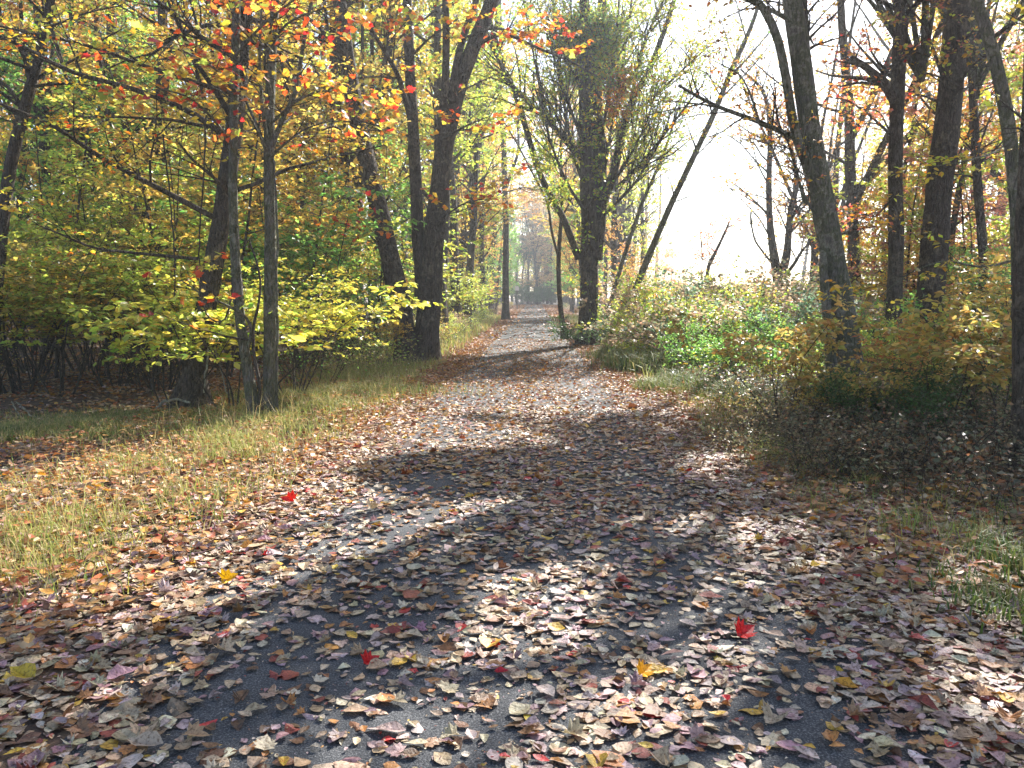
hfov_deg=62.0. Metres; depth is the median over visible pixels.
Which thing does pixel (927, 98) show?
deciduous tree
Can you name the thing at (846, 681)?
fallen leaf
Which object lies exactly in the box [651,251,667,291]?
deciduous tree
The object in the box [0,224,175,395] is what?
shrub
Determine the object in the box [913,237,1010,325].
shrub
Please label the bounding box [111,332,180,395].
shrub
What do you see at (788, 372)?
bramble bush
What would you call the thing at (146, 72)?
deciduous tree
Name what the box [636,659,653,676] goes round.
fallen leaf
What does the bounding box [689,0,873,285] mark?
deciduous tree
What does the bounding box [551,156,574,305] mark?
deciduous tree
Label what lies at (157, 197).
shrub
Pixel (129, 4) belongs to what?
deciduous tree
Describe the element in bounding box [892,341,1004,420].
bramble bush
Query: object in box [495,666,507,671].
fallen leaf
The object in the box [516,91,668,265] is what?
deciduous tree
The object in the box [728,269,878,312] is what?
shrub
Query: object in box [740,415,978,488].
bramble bush
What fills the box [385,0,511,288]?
deciduous tree
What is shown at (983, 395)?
shrub
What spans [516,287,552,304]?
shrub
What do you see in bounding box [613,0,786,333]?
deciduous tree
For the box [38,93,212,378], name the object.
sapling
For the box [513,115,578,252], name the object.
deciduous tree
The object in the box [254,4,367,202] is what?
deciduous tree
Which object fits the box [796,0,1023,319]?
deciduous tree
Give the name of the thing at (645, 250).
sapling
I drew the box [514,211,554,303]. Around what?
deciduous tree
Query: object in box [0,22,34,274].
deciduous tree
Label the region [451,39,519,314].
deciduous tree
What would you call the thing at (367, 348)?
undergrowth
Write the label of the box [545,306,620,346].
shrub
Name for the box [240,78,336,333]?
deciduous tree
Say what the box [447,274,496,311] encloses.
shrub
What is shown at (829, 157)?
deciduous tree
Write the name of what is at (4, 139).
deciduous tree
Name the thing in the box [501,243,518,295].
deciduous tree
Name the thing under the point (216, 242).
deciduous tree
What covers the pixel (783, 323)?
shrub
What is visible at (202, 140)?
deciduous tree
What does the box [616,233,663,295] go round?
sapling
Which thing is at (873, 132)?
deciduous tree
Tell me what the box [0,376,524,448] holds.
grass
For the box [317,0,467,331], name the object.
deciduous tree
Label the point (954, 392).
shrub
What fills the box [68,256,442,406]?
shrub
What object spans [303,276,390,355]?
shrub
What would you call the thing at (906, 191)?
sapling
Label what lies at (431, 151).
deciduous tree
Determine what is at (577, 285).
deciduous tree
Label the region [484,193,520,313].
deciduous tree
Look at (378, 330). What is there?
shrub
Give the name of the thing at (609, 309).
shrub
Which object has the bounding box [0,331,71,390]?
shrub
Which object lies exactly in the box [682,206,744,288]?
deciduous tree
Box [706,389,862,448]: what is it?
bramble bush
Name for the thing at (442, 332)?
shrub
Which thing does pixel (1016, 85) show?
deciduous tree
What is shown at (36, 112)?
deciduous tree
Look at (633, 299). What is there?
shrub
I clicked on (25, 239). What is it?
shrub
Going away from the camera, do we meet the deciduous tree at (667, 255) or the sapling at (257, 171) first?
the sapling at (257, 171)
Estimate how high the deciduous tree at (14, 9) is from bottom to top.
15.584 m
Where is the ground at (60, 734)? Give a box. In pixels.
[0,298,1023,767]
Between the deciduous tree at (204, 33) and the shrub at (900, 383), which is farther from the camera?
the deciduous tree at (204, 33)
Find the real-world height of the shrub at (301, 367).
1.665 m
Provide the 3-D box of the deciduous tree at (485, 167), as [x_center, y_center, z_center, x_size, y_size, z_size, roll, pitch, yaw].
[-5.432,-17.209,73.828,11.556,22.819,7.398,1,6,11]
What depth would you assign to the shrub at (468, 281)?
36.58 m
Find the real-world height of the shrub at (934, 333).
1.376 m
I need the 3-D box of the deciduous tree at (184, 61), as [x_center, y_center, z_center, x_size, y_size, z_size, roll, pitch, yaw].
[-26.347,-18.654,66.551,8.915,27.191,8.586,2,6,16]
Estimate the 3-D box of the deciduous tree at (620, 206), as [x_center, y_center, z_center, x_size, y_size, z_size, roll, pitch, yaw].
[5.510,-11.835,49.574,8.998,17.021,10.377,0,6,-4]
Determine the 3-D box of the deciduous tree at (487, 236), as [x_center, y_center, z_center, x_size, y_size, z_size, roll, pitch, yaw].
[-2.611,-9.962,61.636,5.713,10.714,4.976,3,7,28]
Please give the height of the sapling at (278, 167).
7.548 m
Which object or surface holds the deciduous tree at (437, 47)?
on the ground at (60, 734)
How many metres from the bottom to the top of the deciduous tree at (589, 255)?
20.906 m
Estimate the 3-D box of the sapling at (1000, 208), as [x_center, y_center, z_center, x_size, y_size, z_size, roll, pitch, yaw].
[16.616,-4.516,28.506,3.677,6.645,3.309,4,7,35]
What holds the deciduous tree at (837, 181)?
on the ground at (60, 734)
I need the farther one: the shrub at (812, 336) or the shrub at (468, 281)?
the shrub at (468, 281)
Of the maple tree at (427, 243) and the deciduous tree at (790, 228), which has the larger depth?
the deciduous tree at (790, 228)
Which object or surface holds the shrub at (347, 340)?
on the ground at (60, 734)
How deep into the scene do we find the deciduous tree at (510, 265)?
95.99 m
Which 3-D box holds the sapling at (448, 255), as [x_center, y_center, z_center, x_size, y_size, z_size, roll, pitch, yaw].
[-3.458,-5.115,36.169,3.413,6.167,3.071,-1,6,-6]
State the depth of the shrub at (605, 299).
33.68 m
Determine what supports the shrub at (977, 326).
on the ground at (60, 734)
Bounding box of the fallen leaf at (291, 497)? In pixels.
[280,490,297,501]
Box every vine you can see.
[162,134,175,296]
[198,115,206,288]
[198,278,231,322]
[249,241,264,409]
[273,160,278,410]
[517,0,653,320]
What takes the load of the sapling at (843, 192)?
on the ground at (60, 734)
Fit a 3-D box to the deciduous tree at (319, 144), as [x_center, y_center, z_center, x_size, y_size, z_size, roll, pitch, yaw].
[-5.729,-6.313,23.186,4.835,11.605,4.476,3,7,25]
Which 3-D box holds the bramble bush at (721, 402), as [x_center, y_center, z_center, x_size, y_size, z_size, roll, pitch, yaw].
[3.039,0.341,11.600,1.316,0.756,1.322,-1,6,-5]
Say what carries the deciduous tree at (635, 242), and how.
on the ground at (60, 734)
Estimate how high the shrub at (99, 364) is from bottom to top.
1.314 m
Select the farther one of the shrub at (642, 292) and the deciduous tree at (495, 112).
the deciduous tree at (495, 112)
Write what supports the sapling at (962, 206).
on the ground at (60, 734)
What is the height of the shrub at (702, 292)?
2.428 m
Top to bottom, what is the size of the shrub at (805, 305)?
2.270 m
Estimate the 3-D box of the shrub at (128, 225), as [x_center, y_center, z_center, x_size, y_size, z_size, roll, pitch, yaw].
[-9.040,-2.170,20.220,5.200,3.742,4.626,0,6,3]
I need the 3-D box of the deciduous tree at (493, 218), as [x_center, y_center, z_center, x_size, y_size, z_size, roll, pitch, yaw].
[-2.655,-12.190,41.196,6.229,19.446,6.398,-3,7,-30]
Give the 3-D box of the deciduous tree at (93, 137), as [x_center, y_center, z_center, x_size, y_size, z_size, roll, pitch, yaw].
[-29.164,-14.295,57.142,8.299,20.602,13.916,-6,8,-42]
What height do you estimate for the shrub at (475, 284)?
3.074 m
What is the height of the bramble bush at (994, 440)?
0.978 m
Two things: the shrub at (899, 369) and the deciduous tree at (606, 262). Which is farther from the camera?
the deciduous tree at (606, 262)
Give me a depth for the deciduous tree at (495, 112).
48.57 m
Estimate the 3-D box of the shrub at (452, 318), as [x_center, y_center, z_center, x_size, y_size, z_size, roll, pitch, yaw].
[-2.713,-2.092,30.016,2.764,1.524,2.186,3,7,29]
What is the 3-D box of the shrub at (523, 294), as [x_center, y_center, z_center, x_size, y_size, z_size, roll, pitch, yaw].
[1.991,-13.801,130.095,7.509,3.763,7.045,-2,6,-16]
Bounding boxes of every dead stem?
[203,346,208,392]
[215,349,227,393]
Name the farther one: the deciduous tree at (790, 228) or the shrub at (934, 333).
the deciduous tree at (790, 228)
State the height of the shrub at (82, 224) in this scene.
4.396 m
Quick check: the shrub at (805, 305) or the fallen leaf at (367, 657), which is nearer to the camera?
the fallen leaf at (367, 657)
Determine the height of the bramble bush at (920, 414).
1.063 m
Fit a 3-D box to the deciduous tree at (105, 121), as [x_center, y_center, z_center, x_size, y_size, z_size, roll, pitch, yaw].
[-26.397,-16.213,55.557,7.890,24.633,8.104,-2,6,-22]
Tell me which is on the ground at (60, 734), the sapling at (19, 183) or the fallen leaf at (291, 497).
the sapling at (19, 183)
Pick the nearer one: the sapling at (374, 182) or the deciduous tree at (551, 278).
the sapling at (374, 182)
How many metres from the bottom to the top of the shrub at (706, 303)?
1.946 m
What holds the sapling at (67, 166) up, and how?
on the ground at (60, 734)
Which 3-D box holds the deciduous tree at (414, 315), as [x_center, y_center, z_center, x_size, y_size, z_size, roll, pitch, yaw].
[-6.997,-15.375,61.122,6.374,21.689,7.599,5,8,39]
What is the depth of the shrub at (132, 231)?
14.11 m
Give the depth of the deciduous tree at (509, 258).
94.52 m
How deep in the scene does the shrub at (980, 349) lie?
9.00 m
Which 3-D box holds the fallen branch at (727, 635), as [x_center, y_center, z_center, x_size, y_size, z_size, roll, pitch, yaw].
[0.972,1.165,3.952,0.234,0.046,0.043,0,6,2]
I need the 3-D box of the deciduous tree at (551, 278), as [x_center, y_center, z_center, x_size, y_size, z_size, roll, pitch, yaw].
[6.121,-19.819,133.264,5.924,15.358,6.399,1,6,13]
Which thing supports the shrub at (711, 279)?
on the ground at (60, 734)
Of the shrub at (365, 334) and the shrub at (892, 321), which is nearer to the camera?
the shrub at (892, 321)
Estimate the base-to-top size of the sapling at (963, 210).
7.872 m
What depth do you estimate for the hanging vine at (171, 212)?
11.84 m
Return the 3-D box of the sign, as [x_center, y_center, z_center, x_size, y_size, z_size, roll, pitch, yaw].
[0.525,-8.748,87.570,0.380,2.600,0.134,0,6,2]
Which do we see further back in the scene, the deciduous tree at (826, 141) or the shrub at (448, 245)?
the deciduous tree at (826, 141)
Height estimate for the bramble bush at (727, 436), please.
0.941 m
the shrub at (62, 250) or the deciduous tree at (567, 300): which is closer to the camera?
the shrub at (62, 250)
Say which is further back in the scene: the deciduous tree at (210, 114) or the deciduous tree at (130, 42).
the deciduous tree at (210, 114)
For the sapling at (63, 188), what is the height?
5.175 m
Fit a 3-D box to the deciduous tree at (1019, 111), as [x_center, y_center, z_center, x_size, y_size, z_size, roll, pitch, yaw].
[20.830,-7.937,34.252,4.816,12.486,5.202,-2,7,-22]
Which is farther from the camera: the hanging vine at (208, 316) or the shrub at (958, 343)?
the shrub at (958, 343)
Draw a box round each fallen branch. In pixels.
[16,402,41,418]
[696,631,745,638]
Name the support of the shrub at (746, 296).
on the ground at (60, 734)
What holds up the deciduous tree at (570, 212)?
on the ground at (60, 734)
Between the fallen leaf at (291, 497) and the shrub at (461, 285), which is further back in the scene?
the shrub at (461, 285)
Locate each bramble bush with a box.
[655,331,803,380]
[656,332,770,371]
[667,399,825,467]
[682,379,774,412]
[692,345,794,382]
[705,360,885,435]
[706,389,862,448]
[711,411,954,494]
[713,347,807,378]
[718,398,887,454]
[726,379,889,437]
[731,404,962,496]
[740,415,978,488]
[749,348,832,388]
[781,375,1023,504]
[811,385,1006,441]
[832,371,998,437]
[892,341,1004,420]
[919,404,1009,448]
[922,373,1010,430]
[953,383,1009,431]
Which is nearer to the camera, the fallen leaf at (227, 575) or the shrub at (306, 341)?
the fallen leaf at (227, 575)
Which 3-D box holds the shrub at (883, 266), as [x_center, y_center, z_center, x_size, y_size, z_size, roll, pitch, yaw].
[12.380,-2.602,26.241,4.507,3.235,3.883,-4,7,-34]
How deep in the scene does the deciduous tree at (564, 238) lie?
53.48 m
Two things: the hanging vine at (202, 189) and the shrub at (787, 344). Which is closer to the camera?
the hanging vine at (202, 189)
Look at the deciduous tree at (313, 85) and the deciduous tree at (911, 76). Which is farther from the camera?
the deciduous tree at (313, 85)
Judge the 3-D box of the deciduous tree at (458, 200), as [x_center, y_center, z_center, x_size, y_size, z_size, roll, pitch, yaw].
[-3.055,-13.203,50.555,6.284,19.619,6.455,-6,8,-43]
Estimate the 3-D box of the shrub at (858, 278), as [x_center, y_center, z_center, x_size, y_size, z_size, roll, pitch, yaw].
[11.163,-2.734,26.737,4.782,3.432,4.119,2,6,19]
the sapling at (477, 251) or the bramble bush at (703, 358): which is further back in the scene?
the sapling at (477, 251)
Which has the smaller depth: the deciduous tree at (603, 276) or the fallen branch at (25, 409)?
the fallen branch at (25, 409)
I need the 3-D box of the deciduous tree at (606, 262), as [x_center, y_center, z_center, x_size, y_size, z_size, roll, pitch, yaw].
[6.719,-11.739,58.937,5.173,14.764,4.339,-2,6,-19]
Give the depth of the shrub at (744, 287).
18.74 m
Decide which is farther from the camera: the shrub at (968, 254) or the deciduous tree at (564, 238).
the deciduous tree at (564, 238)
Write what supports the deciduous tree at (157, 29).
on the ground at (60, 734)
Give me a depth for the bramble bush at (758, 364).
16.17 m
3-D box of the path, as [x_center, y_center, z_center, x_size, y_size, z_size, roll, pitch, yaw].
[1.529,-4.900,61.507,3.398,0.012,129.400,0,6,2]
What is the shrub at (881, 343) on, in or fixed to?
on the ground at (60, 734)
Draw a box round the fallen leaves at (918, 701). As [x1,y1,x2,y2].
[0,398,1023,767]
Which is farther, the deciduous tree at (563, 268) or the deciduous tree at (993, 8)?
the deciduous tree at (563, 268)
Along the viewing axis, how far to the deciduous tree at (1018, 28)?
55.57 m
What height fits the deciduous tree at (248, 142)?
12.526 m
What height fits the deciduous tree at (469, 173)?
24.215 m
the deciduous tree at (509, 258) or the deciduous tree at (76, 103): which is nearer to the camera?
the deciduous tree at (76, 103)
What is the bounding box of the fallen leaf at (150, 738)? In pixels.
[128,731,162,745]
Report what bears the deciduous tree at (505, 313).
on the ground at (60, 734)
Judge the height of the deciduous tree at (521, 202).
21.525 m
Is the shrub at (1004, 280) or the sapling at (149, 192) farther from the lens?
the shrub at (1004, 280)
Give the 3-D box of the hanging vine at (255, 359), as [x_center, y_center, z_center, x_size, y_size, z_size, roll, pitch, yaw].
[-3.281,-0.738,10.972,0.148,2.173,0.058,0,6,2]
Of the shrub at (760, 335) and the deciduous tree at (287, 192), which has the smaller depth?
the shrub at (760, 335)
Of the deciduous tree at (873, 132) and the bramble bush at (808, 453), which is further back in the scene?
the deciduous tree at (873, 132)
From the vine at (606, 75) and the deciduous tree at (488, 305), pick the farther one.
the deciduous tree at (488, 305)
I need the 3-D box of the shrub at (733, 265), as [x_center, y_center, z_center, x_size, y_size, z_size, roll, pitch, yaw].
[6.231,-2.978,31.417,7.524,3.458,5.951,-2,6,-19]
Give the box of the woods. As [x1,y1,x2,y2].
[9,16,1023,310]
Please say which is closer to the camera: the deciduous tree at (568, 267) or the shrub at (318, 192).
the shrub at (318, 192)
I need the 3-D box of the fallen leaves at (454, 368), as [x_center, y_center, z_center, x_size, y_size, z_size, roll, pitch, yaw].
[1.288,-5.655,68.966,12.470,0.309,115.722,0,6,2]
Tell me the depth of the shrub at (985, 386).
10.54 m
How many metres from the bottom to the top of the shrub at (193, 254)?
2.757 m
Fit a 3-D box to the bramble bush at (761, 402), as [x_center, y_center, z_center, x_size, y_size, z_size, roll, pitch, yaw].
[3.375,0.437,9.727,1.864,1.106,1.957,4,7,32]
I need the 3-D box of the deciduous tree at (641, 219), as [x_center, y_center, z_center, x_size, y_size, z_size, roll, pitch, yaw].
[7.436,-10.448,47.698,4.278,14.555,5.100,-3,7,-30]
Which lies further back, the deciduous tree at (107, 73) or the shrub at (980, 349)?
the deciduous tree at (107, 73)
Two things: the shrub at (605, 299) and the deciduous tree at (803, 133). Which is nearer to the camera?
the deciduous tree at (803, 133)
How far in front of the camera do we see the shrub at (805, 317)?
20.67 m
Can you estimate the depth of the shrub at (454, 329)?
26.75 m
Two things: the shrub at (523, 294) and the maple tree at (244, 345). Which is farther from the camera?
the shrub at (523, 294)
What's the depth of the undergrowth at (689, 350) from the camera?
16.28 m
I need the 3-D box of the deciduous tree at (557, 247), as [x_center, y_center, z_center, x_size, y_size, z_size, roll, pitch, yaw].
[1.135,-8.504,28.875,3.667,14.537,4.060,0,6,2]
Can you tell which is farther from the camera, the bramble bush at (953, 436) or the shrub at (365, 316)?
the shrub at (365, 316)
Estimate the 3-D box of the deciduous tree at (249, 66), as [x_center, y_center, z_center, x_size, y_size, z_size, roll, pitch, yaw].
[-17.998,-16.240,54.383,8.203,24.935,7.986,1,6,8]
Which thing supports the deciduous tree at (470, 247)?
on the ground at (60, 734)
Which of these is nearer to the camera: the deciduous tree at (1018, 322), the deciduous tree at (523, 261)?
the deciduous tree at (1018, 322)
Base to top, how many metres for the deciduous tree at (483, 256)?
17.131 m
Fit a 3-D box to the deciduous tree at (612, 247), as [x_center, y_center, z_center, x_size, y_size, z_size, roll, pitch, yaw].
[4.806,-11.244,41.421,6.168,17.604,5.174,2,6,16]
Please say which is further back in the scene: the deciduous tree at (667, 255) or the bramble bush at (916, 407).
the deciduous tree at (667, 255)
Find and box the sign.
[515,286,518,308]
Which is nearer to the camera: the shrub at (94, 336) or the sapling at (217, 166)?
the shrub at (94, 336)
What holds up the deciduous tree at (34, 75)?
on the ground at (60, 734)
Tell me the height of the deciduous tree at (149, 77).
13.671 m
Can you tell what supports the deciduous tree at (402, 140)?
on the ground at (60, 734)
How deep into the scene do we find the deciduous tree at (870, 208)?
25.89 m
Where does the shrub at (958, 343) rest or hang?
on the ground at (60, 734)
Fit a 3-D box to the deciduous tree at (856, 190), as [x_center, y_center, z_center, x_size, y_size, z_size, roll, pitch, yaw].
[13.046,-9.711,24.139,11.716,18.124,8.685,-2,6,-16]
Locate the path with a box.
[49,305,983,767]
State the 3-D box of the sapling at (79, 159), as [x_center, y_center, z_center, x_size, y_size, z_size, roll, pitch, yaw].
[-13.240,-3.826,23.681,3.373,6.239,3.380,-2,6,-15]
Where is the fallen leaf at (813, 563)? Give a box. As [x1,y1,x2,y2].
[811,560,820,565]
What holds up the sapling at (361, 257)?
on the ground at (60, 734)
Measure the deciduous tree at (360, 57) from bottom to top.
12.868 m
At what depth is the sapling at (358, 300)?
22.30 m
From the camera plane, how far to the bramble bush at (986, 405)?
9.61 m
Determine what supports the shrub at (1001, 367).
on the ground at (60, 734)
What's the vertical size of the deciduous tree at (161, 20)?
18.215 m
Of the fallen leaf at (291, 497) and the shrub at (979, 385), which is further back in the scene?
the shrub at (979, 385)
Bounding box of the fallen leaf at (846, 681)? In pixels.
[833,677,857,687]
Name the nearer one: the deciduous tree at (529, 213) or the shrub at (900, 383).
the shrub at (900, 383)
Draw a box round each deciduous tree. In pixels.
[0,0,105,349]
[0,0,140,351]
[0,0,149,394]
[0,0,168,345]
[0,0,390,410]
[0,1,124,335]
[0,1,145,344]
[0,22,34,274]
[0,85,33,207]
[1,1,190,327]
[12,8,142,208]
[23,2,154,212]
[38,0,199,251]
[44,0,223,352]
[57,2,172,193]
[61,1,129,307]
[61,4,176,220]
[63,0,177,341]
[78,0,219,157]
[85,3,196,330]
[86,0,294,276]
[104,0,214,330]
[118,0,208,254]
[130,0,340,355]
[140,1,317,268]
[152,4,302,328]
[166,32,254,343]
[173,1,293,331]
[183,9,365,323]
[184,0,330,327]
[190,8,285,286]
[206,0,401,354]
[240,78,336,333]
[247,0,441,353]
[249,0,474,347]
[252,13,328,321]
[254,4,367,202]
[278,3,398,209]
[280,0,382,350]
[300,4,400,329]
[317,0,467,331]
[320,9,431,224]
[328,5,479,270]
[352,0,441,346]
[353,0,526,336]
[356,9,522,270]
[365,28,430,316]
[366,1,535,272]
[374,0,512,317]
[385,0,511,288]
[391,6,468,231]
[400,0,540,325]
[402,78,511,278]
[404,0,516,309]
[407,0,534,313]
[420,46,504,257]
[430,53,513,263]
[435,0,750,344]
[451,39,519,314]
[458,43,528,316]
[459,5,559,319]
[459,172,516,294]
[463,86,516,313]
[464,212,502,309]
[484,55,530,312]
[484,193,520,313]
[486,96,542,301]
[487,216,519,305]
[492,76,613,247]
[497,0,589,339]
[497,230,523,295]
[499,202,540,304]
[500,118,620,311]
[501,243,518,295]
[507,86,610,250]
[509,179,554,303]
[509,197,545,303]
[511,197,552,303]
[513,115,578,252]
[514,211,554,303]
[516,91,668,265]
[523,206,563,303]
[529,51,663,286]
[533,208,561,303]
[537,213,580,312]
[542,184,576,303]
[542,234,579,298]
[543,60,632,256]
[544,255,562,292]
[549,0,675,314]
[551,55,623,279]
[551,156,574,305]
[551,171,610,300]
[552,156,625,292]
[553,226,579,299]
[566,108,670,291]
[579,127,638,315]
[598,206,622,306]
[606,74,691,295]
[613,0,786,333]
[631,229,658,286]
[646,0,930,378]
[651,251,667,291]
[652,244,677,290]
[661,247,685,291]
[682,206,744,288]
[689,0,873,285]
[703,40,871,289]
[730,0,1023,312]
[759,17,964,285]
[782,17,886,261]
[787,0,939,230]
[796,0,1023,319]
[813,0,956,363]
[815,10,965,328]
[831,3,1023,327]
[833,0,1023,189]
[851,0,1023,322]
[855,20,926,272]
[862,0,967,312]
[872,0,1023,340]
[885,1,989,231]
[912,32,1023,328]
[924,0,1021,335]
[929,0,1023,321]
[960,21,1022,317]
[964,1,1023,175]
[964,33,1023,268]
[979,4,1023,477]
[979,92,1021,155]
[1000,59,1022,174]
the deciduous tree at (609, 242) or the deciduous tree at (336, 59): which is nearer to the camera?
the deciduous tree at (336, 59)
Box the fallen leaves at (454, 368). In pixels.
[39,304,781,418]
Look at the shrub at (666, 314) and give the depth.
20.97 m
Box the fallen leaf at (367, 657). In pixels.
[360,649,379,664]
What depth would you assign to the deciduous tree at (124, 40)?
56.98 m
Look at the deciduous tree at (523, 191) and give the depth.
77.30 m
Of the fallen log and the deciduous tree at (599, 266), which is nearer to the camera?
the fallen log
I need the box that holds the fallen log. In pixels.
[860,325,907,362]
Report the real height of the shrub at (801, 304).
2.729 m
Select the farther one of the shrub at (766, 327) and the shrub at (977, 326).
the shrub at (766, 327)
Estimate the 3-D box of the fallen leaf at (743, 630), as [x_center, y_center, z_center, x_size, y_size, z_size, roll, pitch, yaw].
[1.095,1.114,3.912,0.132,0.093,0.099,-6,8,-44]
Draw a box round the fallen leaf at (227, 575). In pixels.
[217,568,237,583]
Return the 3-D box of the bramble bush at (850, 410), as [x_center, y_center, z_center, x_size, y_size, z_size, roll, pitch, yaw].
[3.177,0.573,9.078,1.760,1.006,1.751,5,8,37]
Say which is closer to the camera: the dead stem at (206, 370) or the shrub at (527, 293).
the dead stem at (206, 370)
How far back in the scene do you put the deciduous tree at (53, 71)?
32.33 m
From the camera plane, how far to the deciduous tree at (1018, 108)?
31.90 m
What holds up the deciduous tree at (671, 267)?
on the ground at (60, 734)
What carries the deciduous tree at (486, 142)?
on the ground at (60, 734)
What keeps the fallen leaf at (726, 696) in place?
on the fallen leaves at (918, 701)
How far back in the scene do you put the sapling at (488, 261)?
59.00 m
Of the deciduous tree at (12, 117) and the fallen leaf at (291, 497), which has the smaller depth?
the fallen leaf at (291, 497)
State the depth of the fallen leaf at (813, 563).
4.94 m
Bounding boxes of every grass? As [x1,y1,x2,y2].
[0,313,500,626]
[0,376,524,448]
[564,313,1023,638]
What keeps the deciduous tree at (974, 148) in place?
on the ground at (60, 734)
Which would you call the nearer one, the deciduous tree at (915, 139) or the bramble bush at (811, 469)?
the bramble bush at (811, 469)
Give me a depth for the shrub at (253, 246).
19.80 m
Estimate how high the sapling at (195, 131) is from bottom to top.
5.319 m
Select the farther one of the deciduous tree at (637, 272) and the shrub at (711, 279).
the deciduous tree at (637, 272)
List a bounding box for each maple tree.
[81,0,356,415]
[120,0,416,415]
[262,0,606,361]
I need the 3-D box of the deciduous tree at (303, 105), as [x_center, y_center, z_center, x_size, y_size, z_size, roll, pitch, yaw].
[-10.992,-12.053,38.273,6.426,19.821,10.038,5,8,40]
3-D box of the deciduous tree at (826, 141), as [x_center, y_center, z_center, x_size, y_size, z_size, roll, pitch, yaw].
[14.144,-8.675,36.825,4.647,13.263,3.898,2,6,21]
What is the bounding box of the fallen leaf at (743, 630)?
[734,617,757,638]
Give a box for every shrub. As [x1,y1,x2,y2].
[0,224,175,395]
[0,232,159,394]
[0,240,148,383]
[0,241,92,380]
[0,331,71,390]
[1,218,142,373]
[2,199,56,359]
[3,238,246,388]
[4,245,248,384]
[7,184,193,371]
[7,187,119,351]
[9,218,187,366]
[9,219,263,392]
[32,333,97,376]
[41,124,340,364]
[62,264,302,408]
[63,166,347,360]
[64,331,138,377]
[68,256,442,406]
[80,202,336,360]
[111,161,426,368]
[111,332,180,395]
[121,140,411,349]
[124,329,187,383]
[177,249,398,394]
[226,220,401,354]
[255,306,377,386]
[257,307,344,382]
[284,208,482,347]
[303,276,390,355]
[320,307,383,355]
[352,313,391,356]
[360,302,412,360]
[381,311,453,341]
[412,253,499,309]
[413,307,470,334]
[440,323,457,339]
[447,264,492,313]
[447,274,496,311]
[449,274,487,301]
[449,310,469,330]
[509,282,552,304]
[511,277,553,304]
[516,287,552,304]
[529,283,556,304]
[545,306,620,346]
[571,267,817,356]
[574,259,805,352]
[579,274,726,335]
[580,275,728,346]
[598,276,718,322]
[599,254,765,316]
[609,283,788,343]
[614,277,772,307]
[619,265,864,349]
[654,267,811,304]
[654,305,765,367]
[656,283,905,423]
[661,290,821,344]
[664,310,789,372]
[673,272,881,308]
[675,257,818,308]
[689,298,821,340]
[704,314,821,358]
[715,284,820,317]
[724,281,914,341]
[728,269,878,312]
[738,310,824,363]
[751,266,910,339]
[754,328,824,368]
[759,335,970,424]
[781,367,880,409]
[783,285,969,371]
[790,246,956,329]
[800,365,982,437]
[821,361,969,425]
[841,291,1011,434]
[847,229,1008,309]
[849,248,969,315]
[852,318,978,380]
[860,302,957,375]
[865,319,998,369]
[871,353,1011,408]
[872,376,1003,430]
[873,253,1011,434]
[886,337,1011,401]
[890,312,1008,365]
[903,235,1010,312]
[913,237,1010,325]
[921,343,1011,408]
[936,356,1011,406]
[937,289,1008,344]
[945,244,1010,323]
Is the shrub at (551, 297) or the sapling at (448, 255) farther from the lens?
the shrub at (551, 297)
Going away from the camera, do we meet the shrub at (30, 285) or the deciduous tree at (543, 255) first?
the shrub at (30, 285)
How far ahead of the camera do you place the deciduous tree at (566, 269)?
81.64 m
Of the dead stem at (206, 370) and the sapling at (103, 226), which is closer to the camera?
the dead stem at (206, 370)
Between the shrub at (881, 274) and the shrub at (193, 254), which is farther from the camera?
the shrub at (881, 274)
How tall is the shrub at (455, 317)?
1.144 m
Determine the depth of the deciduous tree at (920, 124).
23.55 m
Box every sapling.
[0,15,167,377]
[0,121,67,364]
[17,144,94,352]
[21,118,144,374]
[25,160,116,370]
[30,0,263,378]
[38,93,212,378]
[57,105,241,381]
[139,0,359,378]
[157,79,315,347]
[199,116,321,359]
[241,30,411,362]
[297,166,380,354]
[299,178,377,353]
[327,131,425,352]
[404,198,470,304]
[447,190,486,298]
[448,228,495,299]
[474,228,502,310]
[598,216,654,311]
[605,213,667,307]
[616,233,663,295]
[791,101,914,297]
[818,137,921,315]
[845,71,999,312]
[864,129,953,303]
[884,72,1010,319]
[884,124,1008,308]
[969,166,1009,303]
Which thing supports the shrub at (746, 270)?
on the ground at (60, 734)
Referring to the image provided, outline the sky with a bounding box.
[0,0,1022,297]
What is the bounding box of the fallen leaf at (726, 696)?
[722,694,730,699]
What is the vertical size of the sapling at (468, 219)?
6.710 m
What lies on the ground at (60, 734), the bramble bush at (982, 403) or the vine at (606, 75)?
the bramble bush at (982, 403)
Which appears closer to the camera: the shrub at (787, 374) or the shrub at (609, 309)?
the shrub at (787, 374)
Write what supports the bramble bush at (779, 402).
on the ground at (60, 734)
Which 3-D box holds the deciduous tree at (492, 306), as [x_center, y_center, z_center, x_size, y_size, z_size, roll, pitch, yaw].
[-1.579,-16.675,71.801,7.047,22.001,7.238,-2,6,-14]
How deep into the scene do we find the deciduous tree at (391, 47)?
26.49 m
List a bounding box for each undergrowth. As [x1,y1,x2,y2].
[278,305,500,371]
[604,315,974,377]
[665,356,1023,530]
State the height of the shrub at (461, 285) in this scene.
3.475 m
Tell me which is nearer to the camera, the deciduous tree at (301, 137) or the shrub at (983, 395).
the shrub at (983, 395)
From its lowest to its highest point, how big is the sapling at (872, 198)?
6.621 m
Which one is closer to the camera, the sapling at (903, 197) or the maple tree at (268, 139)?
the maple tree at (268, 139)
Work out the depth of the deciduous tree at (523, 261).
139.58 m
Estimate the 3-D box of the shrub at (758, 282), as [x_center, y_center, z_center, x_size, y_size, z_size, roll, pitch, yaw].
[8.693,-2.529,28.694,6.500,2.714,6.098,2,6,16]

